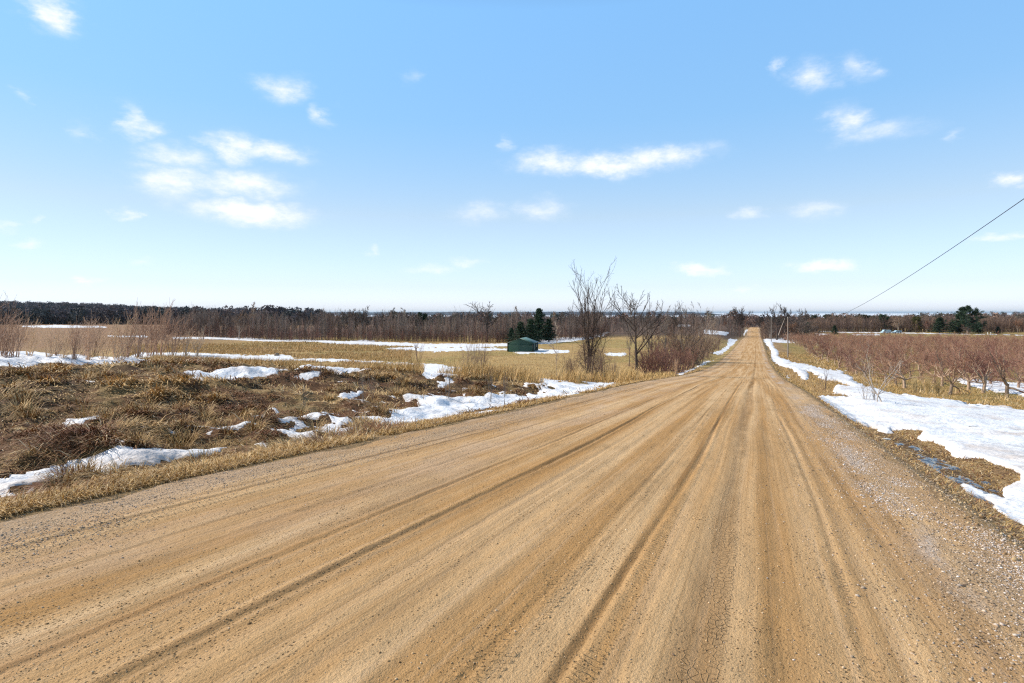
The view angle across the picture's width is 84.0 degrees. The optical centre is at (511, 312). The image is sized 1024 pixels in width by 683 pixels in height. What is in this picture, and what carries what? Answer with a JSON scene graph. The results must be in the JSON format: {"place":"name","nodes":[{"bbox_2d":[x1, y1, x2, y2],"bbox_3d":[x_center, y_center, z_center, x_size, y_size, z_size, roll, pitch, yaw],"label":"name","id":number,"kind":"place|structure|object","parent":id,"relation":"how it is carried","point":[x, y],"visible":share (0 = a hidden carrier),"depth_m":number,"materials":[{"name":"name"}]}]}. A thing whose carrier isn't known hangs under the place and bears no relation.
{"place":"outdoors","nodes":[
{"label":"outdoors","id":0,"kind":"place"},
{"bbox_2d":[0,327,1023,682],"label":"road","id":1,"kind":"structure","parent":0,"point":[446,537],"depth_m":4.14,"materials":[{"name":"gravel"}]},
{"bbox_2d":[0,323,1023,549],"bbox_3d":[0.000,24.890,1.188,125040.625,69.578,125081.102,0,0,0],"label":"ground","id":2,"kind":"structure","parent":0,"point":[621,334],"depth_m":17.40,"materials":[{"name":"plant"}]},
{"bbox_2d":[0,295,22,337],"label":"weed bush","id":3,"kind":"object","parent":2,"relation":"on","point":[6,319],"visible":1,"depth_m":22.08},
{"bbox_2d":[0,316,27,357],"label":"weed bush","id":4,"kind":"object","parent":2,"relation":"on","point":[11,343],"visible":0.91,"depth_m":23.56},
{"bbox_2d":[0,292,27,355],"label":"weed bush","id":5,"kind":"object","parent":2,"relation":"on","point":[8,308],"visible":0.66,"depth_m":23.68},
{"bbox_2d":[0,308,36,356],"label":"weed bush","id":6,"kind":"object","parent":2,"relation":"on","point":[20,340],"visible":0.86,"depth_m":23.79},
{"bbox_2d":[19,319,51,355],"bbox_3d":[-20.735,1.039,24.570,1.392,1.821,1.240,0,0,-11],"label":"weed bush","id":7,"kind":"object","parent":2,"relation":"on","point":[37,342],"visible":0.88,"depth_m":24.65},
{"bbox_2d":[37,324,69,356],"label":"weed bush","id":8,"kind":"object","parent":2,"relation":"on","point":[46,347],"visible":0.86,"depth_m":23.27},
{"bbox_2d":[49,327,73,355],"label":"weed bush","id":9,"kind":"object","parent":2,"relation":"on","point":[56,353],"visible":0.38,"depth_m":29.25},
{"bbox_2d":[49,322,82,357],"bbox_3d":[-17.936,1.112,22.908,1.033,1.563,1.071,0,0,42],"label":"weed bush","id":10,"kind":"object","parent":2,"relation":"on","point":[64,348],"visible":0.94,"depth_m":22.88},
{"bbox_2d":[64,318,102,359],"bbox_3d":[-17.505,1.032,23.040,1.788,1.877,0.879,0,0,20],"label":"weed bush","id":11,"kind":"object","parent":2,"relation":"on","point":[75,350],"visible":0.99,"depth_m":23.05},
{"bbox_2d":[79,317,115,359],"bbox_3d":[-18.819,1.054,25.558,2.264,2.375,1.113,0,0,30],"label":"weed bush","id":12,"kind":"object","parent":2,"relation":"on","point":[90,336],"visible":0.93,"depth_m":25.59,"materials":[{"name":"plant"}]},
{"bbox_2d":[79,319,120,355],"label":"weed bush","id":13,"kind":"object","parent":2,"relation":"on","point":[96,343],"visible":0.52,"depth_m":104.69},
{"bbox_2d":[89,318,126,358],"bbox_3d":[-18.729,1.183,26.215,1.476,2.155,1.424,0,0,-21],"label":"weed bush","id":14,"kind":"object","parent":2,"relation":"on","point":[101,347],"visible":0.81,"depth_m":26.25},
{"bbox_2d":[109,312,137,358],"bbox_3d":[-18.556,1.093,27.105,1.290,2.337,1.983,0,0,-40],"label":"weed bush","id":15,"kind":"object","parent":2,"relation":"on","point":[117,333],"visible":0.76,"depth_m":26.98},
{"bbox_2d":[109,332,137,360],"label":"weed bush","id":16,"kind":"object","parent":2,"relation":"on","point":[125,348],"visible":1,"depth_m":25.77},
{"bbox_2d":[111,304,157,357],"bbox_3d":[-18.414,0.858,27.622,1.677,2.854,1.738,0,0,16],"label":"weed bush","id":17,"kind":"object","parent":2,"relation":"on","point":[130,336],"visible":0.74,"depth_m":27.64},
{"bbox_2d":[118,297,176,356],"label":"weed bush","id":18,"kind":"object","parent":2,"relation":"on","point":[139,345],"visible":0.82,"depth_m":104.74,"materials":[{"name":"plant"}]},
{"bbox_2d":[139,297,174,355],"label":"weed bush","id":19,"kind":"object","parent":2,"relation":"on","point":[157,335],"visible":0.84,"depth_m":107.30,"materials":[{"name":"plant"}]},
{"bbox_2d":[0,300,326,324],"bbox_3d":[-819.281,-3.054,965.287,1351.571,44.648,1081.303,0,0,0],"label":"hill woods","id":20,"kind":"object","parent":2,"relation":"on","point":[50,312],"visible":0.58,"depth_m":442.35,"materials":[{"name":"plant"}]},
{"bbox_2d":[142,306,184,355],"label":"weed bush","id":21,"kind":"object","parent":2,"relation":"on","point":[156,349],"visible":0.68,"depth_m":110.06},
{"bbox_2d":[156,314,196,355],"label":"weed bush","id":22,"kind":"object","parent":2,"relation":"on","point":[175,340],"visible":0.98,"depth_m":107.68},
{"bbox_2d":[179,324,202,355],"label":"weed bush","id":23,"kind":"object","parent":2,"relation":"on","point":[186,342],"visible":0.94,"depth_m":109.08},
{"bbox_2d":[188,325,214,355],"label":"weed bush","id":24,"kind":"object","parent":2,"relation":"on","point":[198,347],"visible":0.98,"depth_m":109.01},
{"bbox_2d":[195,313,211,338],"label":"bare tree","id":25,"kind":"object","parent":2,"relation":"on","point":[204,323],"visible":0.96,"depth_m":189.25,"materials":[{"name":"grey plant"}]},
{"bbox_2d":[232,310,247,338],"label":"bare tree","id":26,"kind":"object","parent":2,"relation":"on","point":[238,323],"visible":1,"depth_m":189.22,"materials":[{"name":"brown plant"}]},
{"bbox_2d":[337,310,355,330],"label":"bare tree","id":27,"kind":"object","parent":2,"relation":"on","point":[349,315],"visible":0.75,"depth_m":189.06,"materials":[{"name":"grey plant"}]},
{"bbox_2d":[356,307,373,338],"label":"bare tree","id":28,"kind":"object","parent":2,"relation":"on","point":[365,315],"visible":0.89,"depth_m":190.77,"materials":[{"name":"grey plant"}]},
{"bbox_2d":[165,322,611,342],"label":"brush","id":29,"kind":"object","parent":2,"relation":"on","point":[311,334],"visible":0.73,"depth_m":178.76,"materials":[{"name":"plant"}]},
{"bbox_2d":[166,304,611,341],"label":"thicket","id":30,"kind":"object","parent":2,"relation":"on","point":[390,322],"visible":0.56,"depth_m":189.55,"materials":[{"name":"plant"}]},
{"bbox_2d":[470,337,483,366],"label":"weed bush","id":31,"kind":"object","parent":2,"relation":"on","point":[476,360],"visible":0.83,"depth_m":37.14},
{"bbox_2d":[466,302,499,341],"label":"bare tree","id":32,"kind":"object","parent":2,"relation":"on","point":[487,316],"visible":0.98,"depth_m":171.77,"materials":[{"name":"brown plant"}]},
{"bbox_2d":[0,325,1023,524],"bbox_3d":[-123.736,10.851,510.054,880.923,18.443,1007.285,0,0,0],"label":"snow","id":33,"kind":"structure","parent":2,"relation":"on","point":[994,434],"depth_m":20.07,"materials":[{"name":"snow"}]},
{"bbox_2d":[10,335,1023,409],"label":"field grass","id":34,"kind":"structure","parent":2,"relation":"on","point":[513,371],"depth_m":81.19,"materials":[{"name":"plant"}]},
{"bbox_2d":[507,321,528,341],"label":"spruce tree","id":35,"kind":"object","parent":2,"relation":"on","point":[520,329],"visible":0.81,"depth_m":159.60,"materials":[{"name":"green plant"}]},
{"bbox_2d":[507,337,537,351],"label":"shed","id":36,"kind":"structure","parent":2,"relation":"on","point":[525,344],"depth_m":122.22,"materials":[{"name":"green metal"}]},
{"bbox_2d":[524,318,542,341],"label":"spruce tree","id":37,"kind":"object","parent":2,"relation":"on","point":[531,328],"visible":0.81,"depth_m":162.50,"materials":[{"name":"green plant"}]},
{"bbox_2d":[533,308,553,340],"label":"spruce tree","id":38,"kind":"object","parent":2,"relation":"on","point":[539,325],"visible":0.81,"depth_m":167.28,"materials":[{"name":"green plant"}]},
{"bbox_2d":[542,318,557,341],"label":"spruce tree","id":39,"kind":"object","parent":2,"relation":"on","point":[548,323],"visible":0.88,"depth_m":169.38,"materials":[{"name":"green plant"}]},
{"bbox_2d":[566,344,590,372],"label":"brown shrub","id":40,"kind":"object","parent":2,"relation":"on","point":[571,364],"visible":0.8,"depth_m":38.16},
{"bbox_2d":[560,260,627,373],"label":"bare tree","id":41,"kind":"object","parent":2,"relation":"on","point":[590,347],"visible":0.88,"depth_m":67.35,"materials":[{"name":"brown plant"}]},
{"bbox_2d":[585,348,604,378],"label":"brown shrub","id":42,"kind":"object","parent":2,"relation":"on","point":[594,368],"visible":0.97,"depth_m":38.18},
{"bbox_2d":[585,341,620,379],"bbox_3d":[6.278,3.147,38.614,2.752,3.096,1.419,0,0,29],"label":"brown shrub","id":43,"kind":"object","parent":2,"relation":"on","point":[601,365],"visible":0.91,"depth_m":38.78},
{"bbox_2d":[623,299,638,365],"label":"bare tree","id":44,"kind":"object","parent":2,"relation":"on","point":[630,338],"visible":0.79,"depth_m":88.56,"materials":[{"name":"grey plant"}]},
{"bbox_2d":[608,284,667,370],"bbox_3d":[10.479,1.604,47.708,4.659,8.161,4.613,0,0,28],"label":"bare tree","id":45,"kind":"object","parent":2,"relation":"on","point":[636,337],"visible":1,"depth_m":48.19,"materials":[{"name":"brown plant"}]},
{"bbox_2d":[638,351,654,372],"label":"red shrub","id":46,"kind":"object","parent":2,"relation":"on","point":[642,366],"visible":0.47,"depth_m":67.35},
{"bbox_2d":[629,343,664,374],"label":"red shrub","id":47,"kind":"object","parent":2,"relation":"on","point":[649,368],"visible":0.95,"depth_m":59.87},
{"bbox_2d":[624,343,672,372],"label":"red shrub","id":48,"kind":"object","parent":2,"relation":"on","point":[644,355],"visible":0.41,"depth_m":74.19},
{"bbox_2d":[640,346,674,373],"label":"red shrub","id":49,"kind":"object","parent":2,"relation":"on","point":[653,368],"visible":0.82,"depth_m":59.95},
{"bbox_2d":[651,332,673,353],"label":"brown shrub","id":50,"kind":"object","parent":2,"relation":"on","point":[667,341],"visible":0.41,"depth_m":90.37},
{"bbox_2d":[303,310,1023,326],"bbox_3d":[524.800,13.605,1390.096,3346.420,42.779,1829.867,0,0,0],"label":"woods","id":51,"kind":"object","parent":2,"relation":"on","point":[752,319],"visible":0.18,"depth_m":514.42,"materials":[{"name":"plant"}]},
{"bbox_2d":[656,303,670,350],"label":"bare tree","id":52,"kind":"object","parent":2,"relation":"on","point":[665,339],"visible":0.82,"depth_m":87.46,"materials":[{"name":"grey plant"}]},
{"bbox_2d":[659,345,679,373],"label":"red shrub","id":53,"kind":"object","parent":2,"relation":"on","point":[669,369],"visible":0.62,"depth_m":63.31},
{"bbox_2d":[654,324,688,364],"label":"brown shrub","id":54,"kind":"object","parent":2,"relation":"on","point":[671,341],"visible":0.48,"depth_m":91.84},
{"bbox_2d":[601,313,745,336],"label":"brushwood","id":55,"kind":"object","parent":2,"relation":"on","point":[686,320],"visible":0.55,"depth_m":278.09,"materials":[{"name":"plant"}]},
{"bbox_2d":[655,350,691,372],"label":"red shrub","id":56,"kind":"object","parent":2,"relation":"on","point":[666,366],"visible":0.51,"depth_m":62.09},
{"bbox_2d":[632,316,715,354],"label":"shrub","id":57,"kind":"object","parent":2,"relation":"on","point":[648,342],"visible":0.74,"depth_m":80.07,"materials":[{"name":"brown plant"}]},
{"bbox_2d":[664,305,684,344],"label":"bare tree","id":58,"kind":"object","parent":2,"relation":"on","point":[674,324],"visible":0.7,"depth_m":95.89,"materials":[{"name":"brown plant"}]},
{"bbox_2d":[663,301,694,340],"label":"bare tree","id":59,"kind":"object","parent":2,"relation":"on","point":[680,320],"visible":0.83,"depth_m":95.69,"materials":[{"name":"brown plant"}]},
{"bbox_2d":[669,343,692,372],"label":"red shrub","id":60,"kind":"object","parent":2,"relation":"on","point":[680,353],"visible":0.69,"depth_m":69.04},
{"bbox_2d":[668,348,696,370],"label":"red shrub","id":61,"kind":"object","parent":2,"relation":"on","point":[688,365],"visible":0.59,"depth_m":73.89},
{"bbox_2d":[666,325,701,363],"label":"brown shrub","id":62,"kind":"object","parent":2,"relation":"on","point":[682,342],"visible":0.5,"depth_m":91.76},
{"bbox_2d":[677,320,705,362],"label":"brown shrub","id":63,"kind":"object","parent":2,"relation":"on","point":[693,338],"visible":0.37,"depth_m":95.31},
{"bbox_2d":[679,344,707,368],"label":"red shrub","id":64,"kind":"object","parent":2,"relation":"on","point":[693,364],"visible":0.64,"depth_m":78.87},
{"bbox_2d":[679,332,711,364],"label":"brown shrub","id":65,"kind":"object","parent":2,"relation":"on","point":[693,347],"visible":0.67,"depth_m":90.28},
{"bbox_2d":[679,334,711,365],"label":"brown shrub","id":66,"kind":"object","parent":2,"relation":"on","point":[695,352],"visible":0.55,"depth_m":87.30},
{"bbox_2d":[684,327,724,359],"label":"brown shrub","id":67,"kind":"object","parent":2,"relation":"on","point":[709,346],"visible":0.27,"depth_m":98.70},
{"bbox_2d":[688,320,724,358],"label":"brown shrub","id":68,"kind":"object","parent":2,"relation":"on","point":[705,342],"visible":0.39,"depth_m":108.14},
{"bbox_2d":[727,307,752,336],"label":"bare tree","id":69,"kind":"object","parent":2,"relation":"on","point":[741,316],"visible":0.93,"depth_m":311.76,"materials":[{"name":"brown plant"}]},
{"bbox_2d":[764,311,778,338],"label":"bare tree","id":70,"kind":"object","parent":2,"relation":"on","point":[768,321],"visible":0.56,"depth_m":273.92,"materials":[{"name":"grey plant"}]},
{"bbox_2d":[770,302,789,339],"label":"bare tree","id":71,"kind":"object","parent":2,"relation":"on","point":[775,319],"visible":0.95,"depth_m":261.36,"materials":[{"name":"brown plant"}]},
{"bbox_2d":[772,304,791,339],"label":"bare tree","id":72,"kind":"object","parent":2,"relation":"on","point":[784,317],"visible":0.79,"depth_m":268.73,"materials":[{"name":"brown plant"}]},
{"bbox_2d":[787,318,788,357],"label":"utility pole","id":73,"kind":"object","parent":2,"relation":"on","point":[787,341],"visible":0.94,"depth_m":126.94,"materials":[{"name":"white paint"}]},
{"bbox_2d":[799,199,1023,322],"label":"overhead wire","id":74,"kind":"object","parent":73,"relation":"attached to","point":[941,255],"visible":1,"depth_m":23.33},
{"bbox_2d":[788,313,802,331],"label":"bare tree","id":75,"kind":"object","parent":2,"relation":"on","point":[793,320],"visible":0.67,"depth_m":279.56,"materials":[{"name":"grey plant"}]},
{"bbox_2d":[796,321,809,334],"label":"bare tree","id":76,"kind":"object","parent":2,"relation":"on","point":[802,326],"visible":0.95,"depth_m":273.92,"materials":[{"name":"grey plant"}]},
{"bbox_2d":[797,309,809,334],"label":"bare tree","id":77,"kind":"object","parent":2,"relation":"on","point":[806,316],"visible":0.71,"depth_m":329.68,"materials":[{"name":"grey plant"}]},
{"bbox_2d":[815,339,831,357],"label":"orchard tree","id":78,"kind":"object","parent":2,"relation":"on","point":[824,350],"visible":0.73,"depth_m":124.39,"materials":[{"name":"brown plant"}]},
{"bbox_2d":[818,336,840,361],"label":"orchard tree","id":79,"kind":"object","parent":2,"relation":"on","point":[831,344],"visible":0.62,"depth_m":118.85,"materials":[{"name":"brown plant"}]},
{"bbox_2d":[828,341,848,361],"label":"orchard tree","id":80,"kind":"object","parent":2,"relation":"on","point":[836,356],"visible":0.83,"depth_m":107.63,"materials":[{"name":"brown plant"}]},
{"bbox_2d":[844,347,872,373],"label":"orchard tree","id":81,"kind":"object","parent":2,"relation":"on","point":[847,359],"visible":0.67,"depth_m":85.84,"materials":[{"name":"brown plant"}]},
{"bbox_2d":[844,343,881,373],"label":"orchard tree","id":82,"kind":"object","parent":2,"relation":"on","point":[865,358],"visible":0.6,"depth_m":78.99,"materials":[{"name":"brown plant"}]},
{"bbox_2d":[846,354,885,376],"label":"orchard tree","id":83,"kind":"object","parent":2,"relation":"on","point":[858,369],"visible":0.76,"depth_m":74.02,"materials":[{"name":"brown plant"}]},
{"bbox_2d":[856,344,903,401],"bbox_3d":[16.766,2.794,25.970,2.506,3.308,1.059,0,0,0],"label":"sapling","id":84,"kind":"object","parent":2,"relation":"on","point":[872,386],"visible":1,"depth_m":25.84,"materials":[{"name":"brown plant"}]},
{"bbox_2d":[874,314,891,328],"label":"pine tree","id":85,"kind":"object","parent":2,"relation":"on","point":[882,318],"visible":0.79,"depth_m":353.83,"materials":[{"name":"plant"}]},
{"bbox_2d":[859,347,910,385],"bbox_3d":[41.533,5.873,63.391,4.191,4.850,4.764,0,0,-42],"label":"orchard tree","id":86,"kind":"object","parent":2,"relation":"on","point":[895,362],"visible":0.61,"depth_m":63.13,"materials":[{"name":"brown plant"}]},
{"bbox_2d":[868,344,906,382],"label":"orchard tree","id":87,"kind":"object","parent":2,"relation":"on","point":[883,368],"visible":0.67,"depth_m":68.00,"materials":[{"name":"brown plant"}]},
{"bbox_2d":[874,343,904,372],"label":"orchard tree","id":88,"kind":"object","parent":2,"relation":"on","point":[885,354],"visible":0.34,"depth_m":94.11,"materials":[{"name":"brown plant"}]},
{"bbox_2d":[759,313,1023,338],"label":"undergrowth","id":89,"kind":"object","parent":2,"relation":"on","point":[1002,323],"visible":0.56,"depth_m":353.34,"materials":[{"name":"plant"}]},
{"bbox_2d":[782,329,1023,344],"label":"distant orchard","id":90,"kind":"object","parent":2,"relation":"on","point":[930,336],"visible":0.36,"depth_m":261.53,"materials":[{"name":"plant"}]},
{"bbox_2d":[873,346,938,388],"bbox_3d":[39.276,5.611,57.103,5.847,4.522,4.206,0,0,-22],"label":"orchard tree","id":91,"kind":"object","parent":2,"relation":"on","point":[903,378],"visible":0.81,"depth_m":57.30,"materials":[{"name":"brown plant"}]},
{"bbox_2d":[895,337,919,365],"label":"orchard tree","id":92,"kind":"object","parent":2,"relation":"on","point":[908,351],"visible":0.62,"depth_m":108.89,"materials":[{"name":"brown plant"}]},
{"bbox_2d":[908,372,921,392],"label":"grass clump","id":93,"kind":"object","parent":2,"relation":"on","point":[914,387],"visible":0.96,"depth_m":49.18,"materials":[{"name":"plant"}]},
{"bbox_2d":[909,316,922,331],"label":"pine tree","id":94,"kind":"object","parent":2,"relation":"on","point":[914,318],"visible":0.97,"depth_m":351.44,"materials":[{"name":"plant"}]},
{"bbox_2d":[908,345,931,369],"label":"orchard tree","id":95,"kind":"object","parent":2,"relation":"on","point":[911,355],"visible":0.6,"depth_m":102.91,"materials":[{"name":"brown plant"}]},
{"bbox_2d":[916,349,936,379],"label":"orchard tree","id":96,"kind":"object","parent":2,"relation":"on","point":[919,362],"visible":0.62,"depth_m":77.12,"materials":[{"name":"brown plant"}]},
{"bbox_2d":[919,372,936,392],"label":"grass clump","id":97,"kind":"object","parent":2,"relation":"on","point":[927,388],"visible":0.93,"depth_m":51.65,"materials":[{"name":"plant"}]},
{"bbox_2d":[914,357,957,383],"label":"orchard tree","id":98,"kind":"object","parent":2,"relation":"on","point":[923,368],"visible":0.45,"depth_m":71.19,"materials":[{"name":"brown plant"}]},
{"bbox_2d":[927,317,952,332],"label":"spruce tree","id":99,"kind":"object","parent":2,"relation":"on","point":[940,322],"visible":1,"depth_m":329.02,"materials":[{"name":"green plant"}]},
{"bbox_2d":[922,343,958,368],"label":"orchard tree","id":100,"kind":"object","parent":2,"relation":"on","point":[941,357],"visible":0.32,"depth_m":91.11,"materials":[{"name":"brown plant"}]},
{"bbox_2d":[928,346,970,385],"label":"orchard tree","id":101,"kind":"object","parent":2,"relation":"on","point":[941,377],"visible":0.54,"depth_m":65.94,"materials":[{"name":"brown plant"}]},
{"bbox_2d":[924,334,976,394],"bbox_3d":[39.811,5.397,50.792,4.447,7.038,4.745,0,0,-7],"label":"orchard tree","id":102,"kind":"object","parent":2,"relation":"on","point":[953,381],"visible":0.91,"depth_m":50.79,"materials":[{"name":"brown plant"}]},
{"bbox_2d":[945,305,987,333],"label":"pine tree","id":103,"kind":"object","parent":2,"relation":"on","point":[961,316],"visible":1,"depth_m":324.32,"materials":[{"name":"green plant"}]},
{"bbox_2d":[937,340,1000,389],"bbox_3d":[48.470,5.418,60.428,5.531,5.863,4.687,0,0,36],"label":"orchard tree","id":104,"kind":"object","parent":2,"relation":"on","point":[968,383],"visible":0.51,"depth_m":60.13,"materials":[{"name":"brown plant"}]},
{"bbox_2d":[956,341,1000,392],"bbox_3d":[45.540,5.338,55.188,4.362,5.204,2.817,0,0,7],"label":"orchard tree","id":105,"kind":"object","parent":2,"relation":"on","point":[984,379],"visible":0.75,"depth_m":55.01,"materials":[{"name":"brown plant"}]},
{"bbox_2d":[968,345,1019,383],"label":"orchard tree","id":106,"kind":"object","parent":2,"relation":"on","point":[994,367],"visible":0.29,"depth_m":69.19,"materials":[{"name":"brown plant"}]},
{"bbox_2d":[972,331,1023,396],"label":"orchard tree","id":107,"kind":"object","parent":2,"relation":"on","point":[997,365],"visible":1,"depth_m":49.10,"materials":[{"name":"brown plant"}]},
{"bbox_2d":[987,358,1023,387],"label":"orchard tree","id":108,"kind":"object","parent":2,"relation":"on","point":[1017,381],"visible":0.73,"depth_m":62.96,"materials":[{"name":"brown plant"}]},
{"bbox_2d":[0,0,1023,312],"label":"sky","id":109,"kind":"structure","parent":0,"point":[815,156],"materials":[{"name":"blue"}]},
{"bbox_2d":[326,312,720,314],"bbox_3d":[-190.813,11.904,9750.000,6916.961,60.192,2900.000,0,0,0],"label":"shore hills","id":110,"kind":"structure","parent":0,"point":[494,313],"depth_m":8617.31,"materials":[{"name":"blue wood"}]},
{"bbox_2d":[334,313,1012,317],"bbox_3d":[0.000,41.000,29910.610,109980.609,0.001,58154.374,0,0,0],"label":"lake","id":111,"kind":"structure","parent":0,"point":[837,314],"depth_m":12335.02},
{"bbox_2d":[896,443,1002,504],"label":"water","id":112,"kind":"structure","parent":0,"point":[927,461],"depth_m":11.51,"materials":[{"name":"grey liquid"}]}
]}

